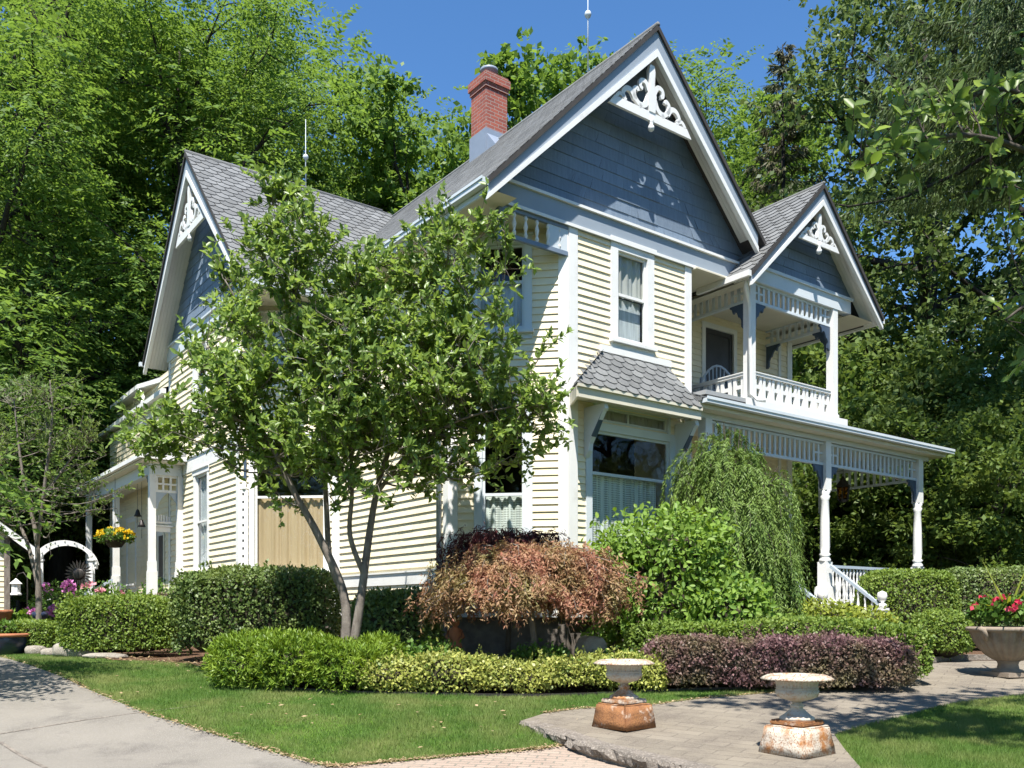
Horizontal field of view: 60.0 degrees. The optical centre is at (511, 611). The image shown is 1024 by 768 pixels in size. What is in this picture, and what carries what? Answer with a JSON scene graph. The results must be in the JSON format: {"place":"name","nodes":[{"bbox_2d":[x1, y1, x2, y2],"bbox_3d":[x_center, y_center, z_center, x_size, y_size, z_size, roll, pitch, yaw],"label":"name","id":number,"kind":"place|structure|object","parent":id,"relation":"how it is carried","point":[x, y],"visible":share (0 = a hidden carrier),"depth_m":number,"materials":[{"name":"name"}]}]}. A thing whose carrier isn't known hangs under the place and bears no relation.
{"place":"outdoors","nodes":[
{"label":"outdoors","id":0,"kind":"place"},
{"bbox_2d":[0,657,329,767],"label":"driveway","id":1,"kind":"structure","parent":0,"point":[31,696],"depth_m":9.54,"materials":[{"name":"concrete"}]},
{"bbox_2d":[0,652,851,766],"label":"lawn","id":2,"kind":"structure","parent":0,"point":[284,728],"depth_m":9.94,"materials":[{"name":"green plant"}]},
{"bbox_2d":[0,633,30,654],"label":"flower pot","id":3,"kind":"object","parent":2,"relation":"on","point":[14,643],"visible":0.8,"depth_m":17.33,"materials":[{"name":"blue ceramic"}]},
{"bbox_2d":[0,617,21,633],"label":"potted plant","id":4,"kind":"object","parent":3,"relation":"in","point":[7,627],"visible":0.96,"depth_m":17.47,"materials":[{"name":"green plant"}]},
{"bbox_2d":[519,720,715,767],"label":"kerb","id":5,"kind":"structure","parent":2,"relation":"on","point":[575,741],"depth_m":8.49,"materials":[{"name":"stone"}]},
{"bbox_2d":[445,618,464,649],"bbox_3d":[-0.865,0.534,13.580,0.256,0.900,0.238,0,0,37],"label":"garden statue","id":6,"kind":"object","parent":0,"point":[455,633],"visible":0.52,"depth_m":13.54,"materials":[{"name":"stone"}]},
{"bbox_2d":[330,745,626,767],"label":"brick apron","id":7,"kind":"object","parent":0,"point":[562,756],"visible":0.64,"depth_m":8.57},
{"bbox_2d":[0,0,1023,376],"label":"sky","id":8,"kind":"structure","parent":0,"point":[440,42],"materials":[{"name":"blue"}]},
{"bbox_2d":[108,646,963,696],"bbox_3d":[-5.722,0.983,17.533,29.378,0.275,10.938,0,0,4],"label":"planting bed","id":9,"kind":"object","parent":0,"point":[182,656],"visible":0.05,"depth_m":12.55,"materials":[{"name":"brown soil"}]},
{"bbox_2d":[10,618,65,648],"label":"hedge","id":10,"kind":"object","parent":9,"relation":"on","point":[41,631],"visible":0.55,"depth_m":17.66,"materials":[{"name":"green plant"}]},
{"bbox_2d":[25,578,83,620],"bbox_3d":[-9.985,0.035,19.571,1.572,1.575,1.296,0,0,0],"label":"phlox","id":11,"kind":"object","parent":9,"relation":"on","point":[50,597],"visible":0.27,"depth_m":19.36,"materials":[{"name":"purple plant"}]},
{"bbox_2d":[0,360,134,619],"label":"young tree","id":12,"kind":"object","parent":9,"relation":"on","point":[69,454],"visible":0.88,"depth_m":18.31,"materials":[{"name":"green plant"}]},
{"bbox_2d":[65,560,91,588],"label":"metal sunflower","id":13,"kind":"object","parent":9,"relation":"on","point":[80,574],"visible":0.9,"depth_m":20.94,"materials":[{"name":"black metal"}]},
{"bbox_2d":[52,643,106,656],"bbox_3d":[-8.256,0.744,16.909,0.980,0.368,0.587,0,0,-11],"label":"boulder","id":14,"kind":"object","parent":9,"relation":"on","point":[58,651],"visible":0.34,"depth_m":16.64,"materials":[{"name":"stone"}]},
{"bbox_2d":[70,579,129,596],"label":"rose bush","id":15,"kind":"object","parent":9,"relation":"on","point":[93,590],"visible":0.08,"depth_m":18.46,"materials":[{"name":"pink plant"}]},
{"bbox_2d":[82,653,127,658],"bbox_3d":[-7.519,0.817,16.390,0.797,0.123,0.410,0,0,-11],"label":"boulder","id":16,"kind":"object","parent":9,"relation":"on","point":[103,655],"visible":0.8,"depth_m":16.24,"materials":[{"name":"stone"}]},
{"bbox_2d":[53,585,184,656],"bbox_3d":[-7.394,0.180,17.023,2.607,1.442,1.446,0,0,5],"label":"box hedge","id":17,"kind":"object","parent":9,"relation":"on","point":[130,621],"visible":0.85,"depth_m":16.50,"materials":[{"name":"green plant"}]},
{"bbox_2d":[200,625,300,689],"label":"spreading yew","id":18,"kind":"object","parent":9,"relation":"on","point":[232,648],"visible":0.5,"depth_m":12.28,"materials":[{"name":"green plant"}]},
{"bbox_2d":[166,557,341,659],"bbox_3d":[-4.562,-0.060,15.912,3.098,1.934,1.591,0,0,-3],"label":"leafy hedge","id":19,"kind":"object","parent":9,"relation":"on","point":[210,602],"visible":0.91,"depth_m":15.35,"materials":[{"name":"green plant"}]},
{"bbox_2d":[242,626,349,690],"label":"spreading yew","id":20,"kind":"object","parent":9,"relation":"on","point":[284,661],"visible":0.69,"depth_m":12.05,"materials":[{"name":"green plant"}]},
{"bbox_2d":[107,159,577,682],"bbox_3d":[-2.485,-2.793,12.611,6.836,7.671,3.482,0,0,0],"label":"magnolia tree","id":21,"kind":"object","parent":9,"relation":"on","point":[350,413],"visible":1,"depth_m":12.47,"materials":[{"name":"green plant"}]},
{"bbox_2d":[300,629,412,694],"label":"spreading yew","id":22,"kind":"object","parent":9,"relation":"on","point":[371,646],"visible":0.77,"depth_m":12.00,"materials":[{"name":"green plant"}]},
{"bbox_2d":[352,644,427,692],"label":"variegated shrub","id":23,"kind":"object","parent":9,"relation":"on","point":[393,674],"visible":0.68,"depth_m":11.90,"materials":[{"name":"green plant"}]},
{"bbox_2d":[339,585,446,655],"bbox_3d":[-1.842,0.288,13.989,1.667,1.435,1.261,0,0,0],"label":"dark shrub","id":24,"kind":"object","parent":9,"relation":"on","point":[384,609],"visible":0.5,"depth_m":13.55,"materials":[{"name":"green plant"}]},
{"bbox_2d":[397,633,463,659],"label":"leafy plant","id":25,"kind":"object","parent":9,"relation":"on","point":[425,646],"visible":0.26,"depth_m":12.66,"materials":[{"name":"green plant"}]},
{"bbox_2d":[407,637,496,692],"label":"variegated shrub","id":26,"kind":"object","parent":9,"relation":"on","point":[444,671],"visible":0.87,"depth_m":11.85,"materials":[{"name":"green plant"}]},
{"bbox_2d":[423,522,570,657],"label":"purple maple","id":27,"kind":"object","parent":9,"relation":"on","point":[490,537],"visible":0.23,"depth_m":13.52,"materials":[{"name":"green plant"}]},
{"bbox_2d":[474,648,558,693],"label":"variegated shrub","id":28,"kind":"object","parent":9,"relation":"on","point":[516,675],"visible":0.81,"depth_m":11.85,"materials":[{"name":"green plant"}]},
{"bbox_2d":[402,536,662,660],"bbox_3d":[0.260,-0.054,12.906,3.826,2.178,2.645,0,0,0],"label":"japanese maple","id":29,"kind":"object","parent":9,"relation":"on","point":[519,579],"visible":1,"depth_m":12.46,"materials":[{"name":"red plant"}]},
{"bbox_2d":[504,638,576,685],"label":"leafy plant","id":30,"kind":"object","parent":9,"relation":"on","point":[527,652],"visible":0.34,"depth_m":12.62,"materials":[{"name":"green plant"}]},
{"bbox_2d":[280,685,848,697],"bbox_3d":[0.218,1.045,12.330,9.190,0.190,1.317,0,0,7],"label":"bed edging","id":31,"kind":"object","parent":9,"relation":"on","point":[528,695],"visible":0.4,"depth_m":11.92,"materials":[{"name":"brown soil"}]},
{"bbox_2d":[534,645,618,691],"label":"variegated shrub","id":32,"kind":"object","parent":9,"relation":"on","point":[582,669],"visible":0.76,"depth_m":11.90,"materials":[{"name":"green plant"}]},
{"bbox_2d":[574,636,606,655],"bbox_3d":[1.188,0.783,13.335,0.407,0.851,0.412,0,0,-29],"label":"boulder","id":33,"kind":"object","parent":9,"relation":"on","point":[591,643],"visible":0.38,"depth_m":13.21,"materials":[{"name":"stone"}]},
{"bbox_2d":[594,645,670,691],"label":"variegated shrub","id":34,"kind":"object","parent":9,"relation":"on","point":[651,677],"visible":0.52,"depth_m":11.99,"materials":[{"name":"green plant"}]},
{"bbox_2d":[578,496,745,651],"bbox_3d":[2.305,-0.379,14.261,2.939,2.864,2.330,0,0,0],"label":"hydrangea","id":35,"kind":"object","parent":9,"relation":"on","point":[665,557],"visible":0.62,"depth_m":13.66,"materials":[{"name":"green plant"}]},
{"bbox_2d":[668,558,787,622],"bbox_3d":[3.289,0.064,13.942,2.072,1.949,1.753,0,0,0],"label":"hydrangea","id":36,"kind":"object","parent":9,"relation":"on","point":[750,601],"visible":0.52,"depth_m":13.49,"materials":[{"name":"green plant"}]},
{"bbox_2d":[659,421,817,617],"bbox_3d":[3.811,-0.964,15.242,2.996,4.769,2.690,0,0,0],"label":"weeping spruce","id":37,"kind":"object","parent":9,"relation":"on","point":[751,499],"visible":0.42,"depth_m":14.66,"materials":[{"name":"green plant"}]},
{"bbox_2d":[622,608,935,677],"bbox_3d":[3.894,0.499,12.977,4.572,1.127,1.074,0,0,7],"label":"long box hedge","id":38,"kind":"object","parent":9,"relation":"on","point":[851,626],"visible":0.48,"depth_m":12.72,"materials":[{"name":"green plant"}]},
{"bbox_2d":[638,622,925,691],"bbox_3d":[3.713,0.629,12.271,3.949,0.978,0.972,0,0,3],"label":"barberry hedge","id":39,"kind":"object","parent":9,"relation":"on","point":[849,661],"visible":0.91,"depth_m":11.97,"materials":[{"name":"purple plant"}]},
{"bbox_2d":[790,595,867,618],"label":"golden shrub","id":40,"kind":"object","parent":9,"relation":"on","point":[823,608],"visible":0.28,"depth_m":14.41,"materials":[{"name":"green plant"}]},
{"bbox_2d":[855,603,900,623],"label":"golden shrub","id":41,"kind":"object","parent":9,"relation":"on","point":[879,615],"visible":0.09,"depth_m":14.71,"materials":[{"name":"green plant"}]},
{"bbox_2d":[853,567,961,624],"bbox_3d":[8.240,-0.030,18.510,2.069,1.828,1.219,0,0,0],"label":"box hedge","id":42,"kind":"object","parent":9,"relation":"on","point":[909,591],"visible":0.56,"depth_m":18.07,"materials":[{"name":"green plant"}]},
{"bbox_2d":[932,654,1023,662],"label":"stone edging","id":43,"kind":"object","parent":9,"relation":"on","point":[969,657],"visible":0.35,"depth_m":15.83,"materials":[{"name":"stone"}]},
{"bbox_2d":[520,661,1023,767],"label":"walkway","id":44,"kind":"structure","parent":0,"point":[722,732],"depth_m":10.35,"materials":[{"name":"grey concrete"}]},
{"bbox_2d":[592,659,655,731],"bbox_3d":[1.219,0.888,9.655,0.668,0.736,0.668,0,0,-40],"label":"garden urn","id":45,"kind":"object","parent":44,"relation":"on","point":[623,707],"visible":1,"depth_m":9.50,"materials":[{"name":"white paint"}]},
{"bbox_2d":[758,673,835,758],"bbox_3d":[2.664,0.952,8.289,0.668,0.735,0.668,0,0,-38],"label":"garden urn","id":46,"kind":"object","parent":44,"relation":"on","point":[796,730],"visible":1,"depth_m":8.14,"materials":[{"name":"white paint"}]},
{"bbox_2d":[965,626,1023,677],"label":"stone planter","id":47,"kind":"object","parent":44,"relation":"on","point":[1003,646],"visible":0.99,"depth_m":13.26,"materials":[{"name":"beige stone"}]},
{"bbox_2d":[965,592,1023,626],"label":"geranium","id":48,"kind":"object","parent":47,"relation":"in","point":[981,611],"visible":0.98,"depth_m":13.24,"materials":[{"name":"green plant"}]},
{"bbox_2d":[835,693,1023,767],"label":"lawn","id":49,"kind":"structure","parent":0,"point":[956,730],"depth_m":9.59,"materials":[{"name":"green plant"}]},
{"bbox_2d":[834,29,1023,381],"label":"broadleaf tree","id":50,"kind":"object","parent":49,"relation":"on","point":[951,108],"visible":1,"depth_m":7.50,"materials":[{"name":"green plant"}]},
{"bbox_2d":[936,644,983,662],"bbox_3d":[10.606,0.863,19.650,6.789,0.038,8.701,0,0,0],"label":"planting bed","id":51,"kind":"object","parent":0,"point":[976,651],"visible":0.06,"depth_m":18.48,"materials":[{"name":"brown soil"}]},
{"bbox_2d":[910,607,974,660],"bbox_3d":[7.600,0.388,15.711,1.104,0.957,1.049,0,0,0],"label":"ball box","id":52,"kind":"object","parent":51,"relation":"on","point":[952,638],"visible":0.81,"depth_m":15.35,"materials":[{"name":"green plant"}]},
{"bbox_2d":[940,565,1023,649],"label":"box hedge","id":53,"kind":"object","parent":51,"relation":"on","point":[974,583],"visible":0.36,"depth_m":19.12,"materials":[{"name":"green plant"}]},
{"bbox_3d":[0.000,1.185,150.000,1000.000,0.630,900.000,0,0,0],"label":"ground","id":54,"kind":"structure","parent":0,"visible":0},
{"bbox_2d":[0,523,34,609],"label":"garden shed","id":55,"kind":"structure","parent":54,"relation":"on","point":[4,585],"depth_m":23.77,"materials":[{"name":"beige paint"}]},
{"bbox_2d":[0,252,73,579],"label":"shade tree","id":56,"kind":"object","parent":54,"relation":"on","point":[14,491],"visible":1,"depth_m":12.48,"materials":[{"name":"green plant"}]},
{"bbox_2d":[0,383,82,590],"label":"understory tree","id":57,"kind":"object","parent":54,"relation":"on","point":[58,536],"visible":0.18,"depth_m":30.18,"materials":[{"name":"green plant"}]},
{"bbox_2d":[0,383,109,611],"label":"understory tree","id":58,"kind":"object","parent":54,"relation":"on","point":[25,555],"visible":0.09,"depth_m":30.90,"materials":[{"name":"green plant"}]},
{"bbox_2d":[34,540,98,604],"bbox_3d":[-12.070,-0.535,24.000,1.581,2.771,0.678,0,0,-20],"label":"garden arbor","id":59,"kind":"object","parent":54,"relation":"on","point":[92,559],"visible":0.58,"depth_m":23.93,"materials":[{"name":"white paint"}]},
{"bbox_2d":[0,349,133,609],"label":"understory tree","id":60,"kind":"object","parent":54,"relation":"on","point":[76,357],"visible":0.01,"depth_m":36.38,"materials":[{"name":"green plant"}]},
{"bbox_2d":[2,367,153,597],"bbox_3d":[-15.897,-3.862,34.308,10.098,10.615,8.701,0,0,-40],"label":"understory tree","id":61,"kind":"object","parent":54,"relation":"on","point":[100,557],"visible":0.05,"depth_m":32.40,"materials":[{"name":"green plant"}]},
{"bbox_2d":[0,0,160,518],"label":"ash tree","id":62,"kind":"object","parent":54,"relation":"on","point":[7,217],"visible":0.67,"depth_m":26.71,"materials":[{"name":"green plant"}]},
{"bbox_2d":[0,52,174,611],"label":"maple tree","id":63,"kind":"object","parent":54,"relation":"on","point":[155,209],"visible":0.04,"depth_m":37.16,"materials":[{"name":"green plant"}]},
{"bbox_2d":[24,357,166,600],"bbox_3d":[-15.886,-4.386,36.267,11.220,11.795,9.668,0,0,42],"label":"understory tree","id":64,"kind":"object","parent":54,"relation":"on","point":[106,513],"visible":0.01,"depth_m":33.59,"materials":[{"name":"green plant"}]},
{"bbox_2d":[0,0,245,591],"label":"maple tree","id":65,"kind":"object","parent":54,"relation":"on","point":[111,169],"visible":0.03,"depth_m":37.59,"materials":[{"name":"green plant"}]},
{"bbox_2d":[0,0,262,595],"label":"ash tree","id":66,"kind":"object","parent":54,"relation":"on","point":[60,560],"visible":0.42,"depth_m":28.97,"materials":[{"name":"green plant"}]},
{"bbox_2d":[0,0,387,373],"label":"ash tree","id":67,"kind":"object","parent":54,"relation":"on","point":[317,56],"visible":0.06,"depth_m":40.82,"materials":[{"name":"green plant"}]},
{"bbox_2d":[0,0,399,390],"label":"ash tree","id":68,"kind":"object","parent":54,"relation":"on","point":[216,140],"visible":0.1,"depth_m":32.97,"materials":[{"name":"green plant"}]},
{"bbox_2d":[0,0,413,519],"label":"ash tree","id":69,"kind":"object","parent":54,"relation":"on","point":[266,109],"visible":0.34,"depth_m":31.37,"materials":[{"name":"green plant"}]},
{"bbox_2d":[237,0,467,206],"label":"ash tree","id":70,"kind":"object","parent":54,"relation":"on","point":[341,69],"visible":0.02,"depth_m":41.74,"materials":[{"name":"green plant"}]},
{"bbox_2d":[288,53,470,214],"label":"maple tree","id":71,"kind":"object","parent":54,"relation":"on","point":[396,196],"visible":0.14,"depth_m":38.07,"materials":[{"name":"green plant"}]},
{"bbox_2d":[323,89,464,201],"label":"ash tree","id":72,"kind":"object","parent":54,"relation":"on","point":[433,143],"depth_m":42.88,"materials":[{"name":"green plant"}]},
{"bbox_2d":[71,21,954,659],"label":"victorian house","id":73,"kind":"structure","parent":54,"relation":"on","point":[665,259],"depth_m":17.14,"materials":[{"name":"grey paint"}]},
{"bbox_2d":[104,538,125,547],"bbox_3d":[-10.613,-2.656,23.716,0.560,1.888,0.552,0,0,0],"label":"hanging basket","id":74,"kind":"object","parent":73,"relation":"hanging from","point":[114,543],"visible":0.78,"depth_m":23.55,"materials":[{"name":"black metal"}]},
{"bbox_2d":[93,526,136,544],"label":"hanging flowers","id":75,"kind":"object","parent":74,"relation":"in","point":[121,533],"visible":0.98,"depth_m":23.47,"materials":[{"name":"yellow plant"}]},
{"bbox_2d":[124,516,136,588],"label":"window","id":76,"kind":"structure","parent":73,"relation":"in","point":[131,586],"depth_m":26.06,"materials":[{"name":"white paint"}]},
{"bbox_2d":[156,478,172,531],"bbox_3d":[-8.753,-2.812,22.110,0.550,1.625,0.175,0,0,-37],"label":"swing","id":77,"kind":"object","parent":73,"relation":"hanging from","point":[162,528],"visible":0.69,"depth_m":22.11,"materials":[{"name":"white paint"}]},
{"bbox_2d":[191,464,209,570],"bbox_3d":[-7.318,-2.128,20.997,0.229,2.595,1.200,0,0,-37],"label":"window","id":78,"kind":"structure","parent":73,"relation":"in","point":[201,506],"depth_m":21.29,"materials":[{"name":"white paint"}]},
{"bbox_2d":[192,332,210,416],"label":"window","id":79,"kind":"structure","parent":73,"relation":"in","point":[195,374],"depth_m":21.37,"materials":[{"name":"white paint"}]},
{"bbox_2d":[259,310,315,391],"bbox_3d":[-4.744,-5.543,18.885,1.250,1.725,0.229,0,0,5],"label":"window","id":80,"kind":"structure","parent":73,"relation":"in","point":[265,317],"depth_m":18.88,"materials":[{"name":"white paint"}]},
{"bbox_2d":[249,432,330,575],"bbox_3d":[-4.724,-2.252,18.883,1.830,3.105,0.228,0,0,5],"label":"window","id":81,"kind":"structure","parent":73,"relation":"in","point":[296,541],"depth_m":18.96,"materials":[{"name":"white paint"}]},
{"bbox_2d":[470,232,533,340],"bbox_3d":[-0.185,-5.543,15.178,1.130,1.785,0.227,0,0,8],"label":"window","id":82,"kind":"structure","parent":73,"relation":"in","point":[522,308],"depth_m":15.15,"materials":[{"name":"grey paint"}]},
{"bbox_2d":[474,402,532,535],"bbox_3d":[-0.149,-2.027,15.144,0.877,3.095,0.877,0,0,-37],"label":"window","id":83,"kind":"structure","parent":73,"relation":"in","point":[510,510],"depth_m":15.21,"materials":[{"name":"white paint"}]},
{"bbox_2d":[585,423,674,551],"bbox_3d":[2.129,-1.810,15.900,2.270,2.960,0.228,0,0,-37],"label":"window","id":84,"kind":"structure","parent":73,"relation":"in","point":[602,493],"depth_m":15.82,"materials":[{"name":"grey paint"}]},
{"bbox_2d":[593,403,670,433],"bbox_3d":[2.130,-3.465,15.938,1.900,0.350,0.169,0,0,-37],"label":"window","id":85,"kind":"structure","parent":73,"relation":"in","point":[611,416],"depth_m":16.06,"materials":[{"name":"grey paint"}]},
{"bbox_2d":[609,235,657,356],"bbox_3d":[2.137,-5.622,15.905,1.130,1.945,0.228,0,0,-37],"label":"window","id":86,"kind":"structure","parent":73,"relation":"in","point":[631,269],"depth_m":15.97,"materials":[{"name":"white paint"}]},
{"bbox_2d":[699,365,732,393],"bbox_3d":[4.300,-4.637,18.664,0.704,0.974,0.652,0,0,11],"label":"wicker chair","id":87,"kind":"object","parent":73,"relation":"on","point":[712,368],"visible":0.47,"depth_m":18.39,"materials":[{"name":"grey paint"}]},
{"bbox_2d":[835,476,850,501],"bbox_3d":[7.981,-3.220,21.374,0.380,1.140,0.329,0,0,0],"label":"porch lantern","id":88,"kind":"object","parent":73,"relation":"hanging from","point":[842,486],"visible":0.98,"depth_m":21.28,"materials":[{"name":"black metal"}]},
{"bbox_2d":[422,26,613,614],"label":"maple tree","id":89,"kind":"object","parent":54,"relation":"on","point":[524,86],"visible":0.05,"depth_m":40.17,"materials":[{"name":"green plant"}]},
{"bbox_2d":[514,33,769,200],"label":"ash tree","id":90,"kind":"object","parent":54,"relation":"on","point":[574,69],"visible":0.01,"depth_m":43.05,"materials":[{"name":"green plant"}]},
{"bbox_2d":[675,41,892,373],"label":"ash tree","id":91,"kind":"object","parent":54,"relation":"on","point":[725,89],"visible":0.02,"depth_m":40.66,"materials":[{"name":"green plant"}]},
{"bbox_2d":[742,42,851,464],"bbox_3d":[11.674,-11.749,38.093,7.729,25.201,6.800,0,0,0],"label":"old conifer","id":92,"kind":"object","parent":54,"relation":"on","point":[784,158],"visible":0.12,"depth_m":37.87,"materials":[{"name":"green plant"}]},
{"bbox_2d":[712,90,891,380],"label":"maple tree","id":93,"kind":"object","parent":54,"relation":"on","point":[762,96],"visible":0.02,"depth_m":49.16,"materials":[{"name":"green plant"}]},
{"bbox_2d":[792,424,907,605],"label":"understory tree","id":94,"kind":"object","parent":54,"relation":"on","point":[807,497],"visible":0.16,"depth_m":25.48,"materials":[{"name":"green plant"}]},
{"bbox_2d":[792,321,947,605],"bbox_3d":[12.600,-4.648,33.440,10.151,12.384,11.781,0,0,32],"label":"understory tree","id":95,"kind":"object","parent":54,"relation":"on","point":[806,377],"visible":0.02,"depth_m":31.55,"materials":[{"name":"green plant"}]},
{"bbox_2d":[792,405,951,603],"bbox_3d":[11.188,-2.396,27.345,6.957,7.313,5.994,0,0,40],"label":"understory tree","id":96,"kind":"object","parent":54,"relation":"on","point":[868,543],"visible":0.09,"depth_m":25.58,"materials":[{"name":"green plant"}]},
{"bbox_2d":[739,0,1023,398],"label":"oak tree","id":97,"kind":"object","parent":54,"relation":"on","point":[797,118],"visible":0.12,"depth_m":36.51,"materials":[{"name":"green plant"}]},
{"bbox_2d":[743,0,1023,404],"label":"oak tree","id":98,"kind":"object","parent":54,"relation":"on","point":[928,304],"visible":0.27,"depth_m":32.18,"materials":[{"name":"green plant"}]},
{"bbox_2d":[783,0,1023,232],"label":"broadleaf tree","id":99,"kind":"object","parent":54,"relation":"on","point":[1003,22],"visible":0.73,"depth_m":21.94,"materials":[{"name":"green plant"}]},
{"bbox_2d":[792,324,1022,571],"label":"understory tree","id":100,"kind":"object","parent":54,"relation":"on","point":[871,398],"visible":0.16,"depth_m":27.17,"materials":[{"name":"green plant"}]},
{"bbox_2d":[816,379,1023,592],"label":"understory tree","id":101,"kind":"object","parent":54,"relation":"on","point":[884,423],"visible":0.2,"depth_m":24.46,"materials":[{"name":"green plant"}]},
{"bbox_2d":[838,310,1023,567],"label":"understory tree","id":102,"kind":"object","parent":54,"relation":"on","point":[1007,348],"visible":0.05,"depth_m":26.72,"materials":[{"name":"green plant"}]},
{"bbox_2d":[856,0,1023,425],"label":"oak tree","id":103,"kind":"object","parent":54,"relation":"on","point":[944,256],"visible":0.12,"depth_m":29.71,"materials":[{"name":"green plant"}]},
{"bbox_2d":[882,399,1023,574],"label":"understory tree","id":104,"kind":"object","parent":54,"relation":"on","point":[992,474],"visible":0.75,"depth_m":21.61,"materials":[{"name":"green plant"}]},
{"bbox_2d":[901,358,1023,567],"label":"understory tree","id":105,"kind":"object","parent":54,"relation":"on","point":[993,386],"visible":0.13,"depth_m":24.80,"materials":[{"name":"green plant"}]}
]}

